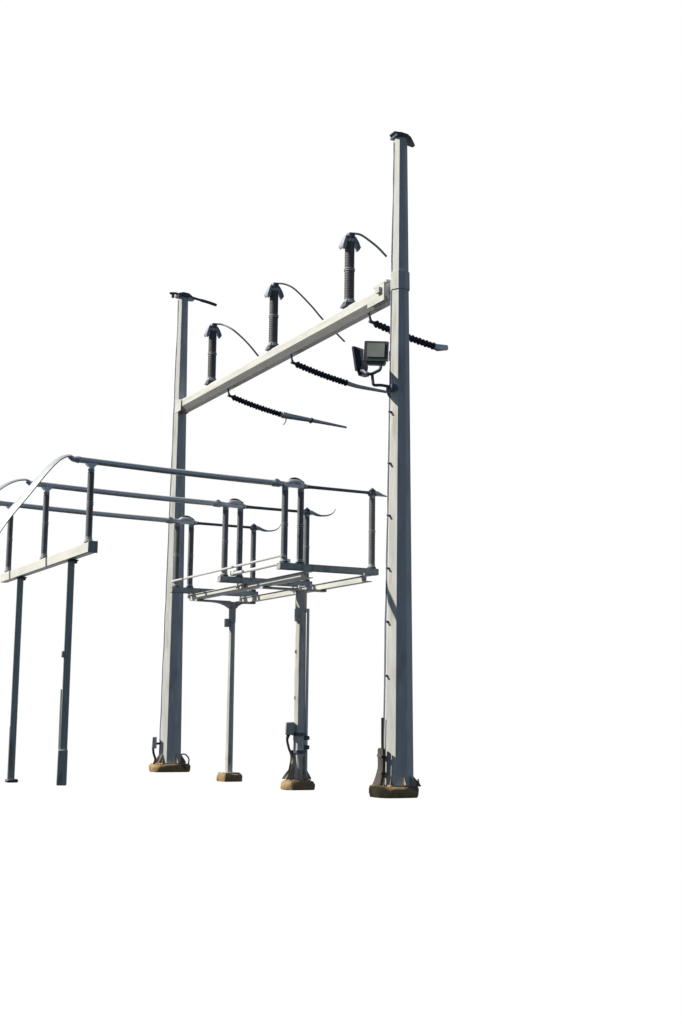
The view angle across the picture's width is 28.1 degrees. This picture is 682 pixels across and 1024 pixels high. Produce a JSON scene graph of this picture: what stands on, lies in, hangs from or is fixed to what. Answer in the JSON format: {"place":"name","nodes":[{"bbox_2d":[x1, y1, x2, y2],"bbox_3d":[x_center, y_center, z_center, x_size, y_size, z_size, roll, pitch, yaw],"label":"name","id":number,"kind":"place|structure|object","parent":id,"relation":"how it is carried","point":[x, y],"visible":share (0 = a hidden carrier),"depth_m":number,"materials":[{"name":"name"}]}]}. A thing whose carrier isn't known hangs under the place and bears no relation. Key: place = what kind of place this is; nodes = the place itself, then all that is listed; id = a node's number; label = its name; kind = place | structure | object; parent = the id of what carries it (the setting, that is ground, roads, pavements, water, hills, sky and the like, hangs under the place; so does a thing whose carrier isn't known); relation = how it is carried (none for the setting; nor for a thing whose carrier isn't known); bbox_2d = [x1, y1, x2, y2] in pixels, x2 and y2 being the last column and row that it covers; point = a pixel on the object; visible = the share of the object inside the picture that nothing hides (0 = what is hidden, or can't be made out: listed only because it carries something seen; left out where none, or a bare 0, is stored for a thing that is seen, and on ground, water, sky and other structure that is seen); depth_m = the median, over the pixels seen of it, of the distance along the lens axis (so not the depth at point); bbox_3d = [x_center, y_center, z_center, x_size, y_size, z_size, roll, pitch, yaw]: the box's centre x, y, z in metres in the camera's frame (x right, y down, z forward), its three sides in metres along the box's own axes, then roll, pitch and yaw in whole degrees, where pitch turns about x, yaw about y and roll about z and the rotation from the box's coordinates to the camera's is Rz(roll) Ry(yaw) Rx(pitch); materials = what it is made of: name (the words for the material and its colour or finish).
{"place":"outdoors","nodes":[
{"label":"outdoors","id":0,"kind":"place"},
{"bbox_2d":[0,540,97,785],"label":"bus support stand","id":1,"kind":"object","parent":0,"point":[70,556],"visible":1,"depth_m":21.31,"materials":[{"name":"metal"}]},
{"bbox_2d":[4,506,13,571],"bbox_3d":[-6.106,0.502,25.064,0.170,1.222,0.130,5,-10,-27],"label":"post insulator","id":2,"kind":"object","parent":1,"relation":"on","point":[9,540],"visible":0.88,"depth_m":25.01,"materials":[{"name":"ceramic"}]},
{"bbox_2d":[0,500,175,522],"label":"bus tube","id":3,"kind":"object","parent":2,"relation":"on","point":[95,513],"visible":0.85,"depth_m":25.83,"materials":[{"name":"metal"}]},
{"bbox_2d":[39,487,52,558],"bbox_3d":[-4.982,0.189,22.920,0.170,1.222,0.130,5,-10,-27],"label":"post insulator","id":4,"kind":"object","parent":1,"relation":"on","point":[45,522],"visible":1,"depth_m":22.88,"materials":[{"name":"ceramic"}]},
{"bbox_2d":[25,481,223,506],"bbox_3d":[-3.712,-0.318,23.660,3.575,0.175,0.120,5,-10,-27],"label":"bus tube","id":5,"kind":"object","parent":4,"relation":"on","point":[130,494],"visible":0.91,"depth_m":23.63,"materials":[{"name":"metal"}]},
{"bbox_2d":[0,479,29,489],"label":"flexible strap","id":6,"kind":"object","parent":5,"relation":"hanging from","point":[8,483],"visible":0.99,"depth_m":22.72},
{"bbox_2d":[83,463,97,542],"bbox_3d":[-3.821,-0.135,20.706,0.170,1.222,0.130,5,-10,-27],"label":"post insulator","id":7,"kind":"object","parent":1,"relation":"on","point":[89,504],"visible":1,"depth_m":20.67,"materials":[{"name":"ceramic"}]},
{"bbox_2d":[68,456,282,486],"bbox_3d":[-2.551,-0.642,21.445,3.575,0.175,0.120,5,-10,-27],"label":"bus tube","id":8,"kind":"object","parent":7,"relation":"on","point":[147,468],"visible":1,"depth_m":21.35,"materials":[{"name":"metal"}]},
{"bbox_2d":[0,454,73,532],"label":"flexible strap","id":9,"kind":"object","parent":8,"relation":"hanging from","point":[10,512],"visible":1,"depth_m":20.26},
{"bbox_2d":[149,763,190,771],"bbox_3d":[-3.833,5.708,30.402,0.872,0.194,0.612,5,-10,-27],"label":"concrete footing","id":10,"kind":"object","parent":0,"point":[184,767],"visible":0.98,"depth_m":30.15,"materials":[{"name":"beige concrete"}]},
{"bbox_2d":[152,292,216,763],"bbox_3d":[-3.583,0.272,31.331,1.265,10.944,0.573,5,-10,-27],"label":"gantry pole","id":11,"kind":"object","parent":10,"relation":"on","point":[169,743],"visible":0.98,"depth_m":30.89,"materials":[{"name":"metal"}]},
{"bbox_2d":[216,773,241,781],"bbox_3d":[-2.138,5.093,26.151,0.422,0.171,0.370,5,-10,-27],"label":"concrete footing","id":12,"kind":"object","parent":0,"point":[224,777],"visible":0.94,"depth_m":26.01,"materials":[{"name":"beige concrete"}]},
{"bbox_2d":[280,780,314,789],"bbox_3d":[-0.751,4.691,23.413,0.520,0.174,0.435,5,-10,-27],"label":"concrete footing","id":13,"kind":"object","parent":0,"point":[297,785],"visible":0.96,"depth_m":23.24,"materials":[{"name":"beige concrete"}]},
{"bbox_2d":[187,569,371,780],"bbox_3d":[-1.269,3.028,24.438,1.271,3.461,5.305,5,-10,-27],"label":"switch stand","id":14,"kind":"object","parent":13,"relation":"on","point":[297,728],"visible":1,"depth_m":23.77,"materials":[{"name":"metal"}]},
{"bbox_2d":[166,515,280,596],"bbox_3d":[-2.330,0.888,26.986,2.488,1.533,0.150,5,-10,-27],"label":"disconnect switch","id":15,"kind":"object","parent":14,"relation":"on","point":[191,522],"visible":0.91,"depth_m":26.64,"materials":[{"name":"grey paint"}]},
{"bbox_2d":[213,498,335,586],"bbox_3d":[-1.206,0.575,24.842,2.488,1.533,0.150,5,-10,-27],"label":"disconnect switch","id":16,"kind":"object","parent":14,"relation":"on","point":[224,577],"visible":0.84,"depth_m":24.50,"materials":[{"name":"grey paint"}]},
{"bbox_2d":[171,554,285,582],"bbox_3d":[-2.099,1.033,24.260,0.097,0.052,5.085,5,-10,-27],"label":"linkage rod","id":17,"kind":"object","parent":16,"relation":"attached to","point":[230,567],"visible":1,"depth_m":23.92,"materials":[{"name":"metal"}]},
{"bbox_2d":[230,559,289,575],"bbox_3d":[-1.405,0.951,23.278,0.080,0.095,2.370,5,-10,-27],"label":"drive rod","id":18,"kind":"object","parent":16,"relation":"attached to","point":[233,573],"visible":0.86,"depth_m":23.42,"materials":[{"name":"metal"}]},
{"bbox_2d":[272,477,386,575],"bbox_3d":[-0.190,0.238,22.554,2.164,1.533,0.150,5,-10,-27],"label":"disconnect switch","id":19,"kind":"object","parent":14,"relation":"on","point":[299,564],"visible":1,"depth_m":22.32,"materials":[{"name":"grey paint"}]},
{"bbox_2d":[0,0,681,1023],"label":"sky","id":20,"kind":"structure","parent":0,"point":[220,152],"materials":[{"name":"white"}]},
{"bbox_2d":[369,785,418,797],"bbox_3d":[0.844,4.407,21.483,0.727,0.191,0.630,5,-10,-27],"label":"concrete footing","id":21,"kind":"object","parent":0,"point":[375,791],"visible":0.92,"depth_m":21.22,"materials":[{"name":"brown concrete"}]},
{"bbox_2d":[372,131,420,786],"bbox_3d":[0.929,-1.017,22.354,0.744,10.961,0.634,3,-9,-14],"label":"gantry pole","id":22,"kind":"object","parent":21,"relation":"on","point":[395,760],"visible":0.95,"depth_m":22.04,"materials":[{"name":"metal"}]},
{"bbox_2d":[175,279,390,413],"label":"cross beam","id":23,"kind":"structure","parent":22,"relation":"attached to","point":[375,301],"depth_m":26.09,"materials":[{"name":"metal"}]},
{"bbox_2d":[204,323,221,384],"bbox_3d":[-2.858,-3.511,30.198,0.362,1.405,0.231,5,-10,-27],"label":"surge arrester","id":24,"kind":"object","parent":23,"relation":"on","point":[213,332],"visible":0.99,"depth_m":30.14,"materials":[{"name":"grey ceramic"}]},
{"bbox_2d":[216,323,258,356],"bbox_3d":[-2.238,-3.754,30.251,1.158,0.920,0.226,2,-9,-9],"label":"jumper wire","id":25,"kind":"object","parent":24,"relation":"attached to","point":[249,345],"visible":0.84,"depth_m":30.23,"materials":[{"name":"grey metal"}]},
{"bbox_2d":[264,282,283,350],"bbox_3d":[-1.353,-3.930,27.325,0.362,1.405,0.231,5,-10,-27],"label":"surge arrester","id":26,"kind":"object","parent":23,"relation":"on","point":[273,291],"visible":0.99,"depth_m":27.26,"materials":[{"name":"grey ceramic"}]},
{"bbox_2d":[276,282,344,341],"bbox_3d":[-0.593,-4.055,27.542,1.494,1.099,0.168,4,-9,-19],"label":"jumper wire","id":27,"kind":"object","parent":26,"relation":"attached to","point":[317,313],"visible":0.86,"depth_m":27.46,"materials":[{"name":"grey metal"}]},
{"bbox_2d":[227,389,346,427],"bbox_3d":[-1.160,-2.209,29.748,2.893,0.651,0.156,5,-10,-27],"label":"insulator string","id":28,"kind":"object","parent":23,"relation":"hanging from","point":[285,415],"visible":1,"depth_m":29.61,"materials":[{"name":"ceramic"}]},
{"bbox_2d":[290,355,385,392],"bbox_3d":[0.131,-2.683,26.896,2.524,0.541,0.134,5,-10,-27],"label":"insulator string","id":29,"kind":"object","parent":23,"relation":"hanging from","point":[322,374],"visible":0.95,"depth_m":26.67,"materials":[{"name":"ceramic"}]},
{"bbox_2d":[338,232,360,308],"bbox_3d":[0.152,-4.349,24.453,0.362,1.405,0.231,5,-10,-27],"label":"surge arrester","id":30,"kind":"object","parent":23,"relation":"on","point":[350,244],"visible":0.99,"depth_m":24.39,"materials":[{"name":"ceramic"}]},
{"bbox_2d":[353,232,386,256],"bbox_3d":[0.519,-4.837,24.628,0.674,0.417,0.055,3,-9,-13],"label":"jumper wire","id":31,"kind":"object","parent":30,"relation":"attached to","point":[374,244],"visible":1,"depth_m":24.62,"materials":[{"name":"grey metal"}]},
{"bbox_2d":[368,313,447,350],"bbox_3d":[1.184,-3.145,23.918,1.618,0.498,0.134,5,-10,-27],"label":"insulator string","id":32,"kind":"object","parent":23,"relation":"hanging from","point":[420,341],"visible":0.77,"depth_m":23.94,"materials":[{"name":"ceramic"}]},
{"bbox_2d":[352,341,396,397],"bbox_3d":[0.543,-2.326,22.291,0.733,0.923,0.509,-1,-9,9],"label":"floodlight pair","id":33,"kind":"object","parent":22,"relation":"attached to","point":[373,353],"visible":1,"depth_m":22.19,"materials":[{"name":"metal"}]}
]}

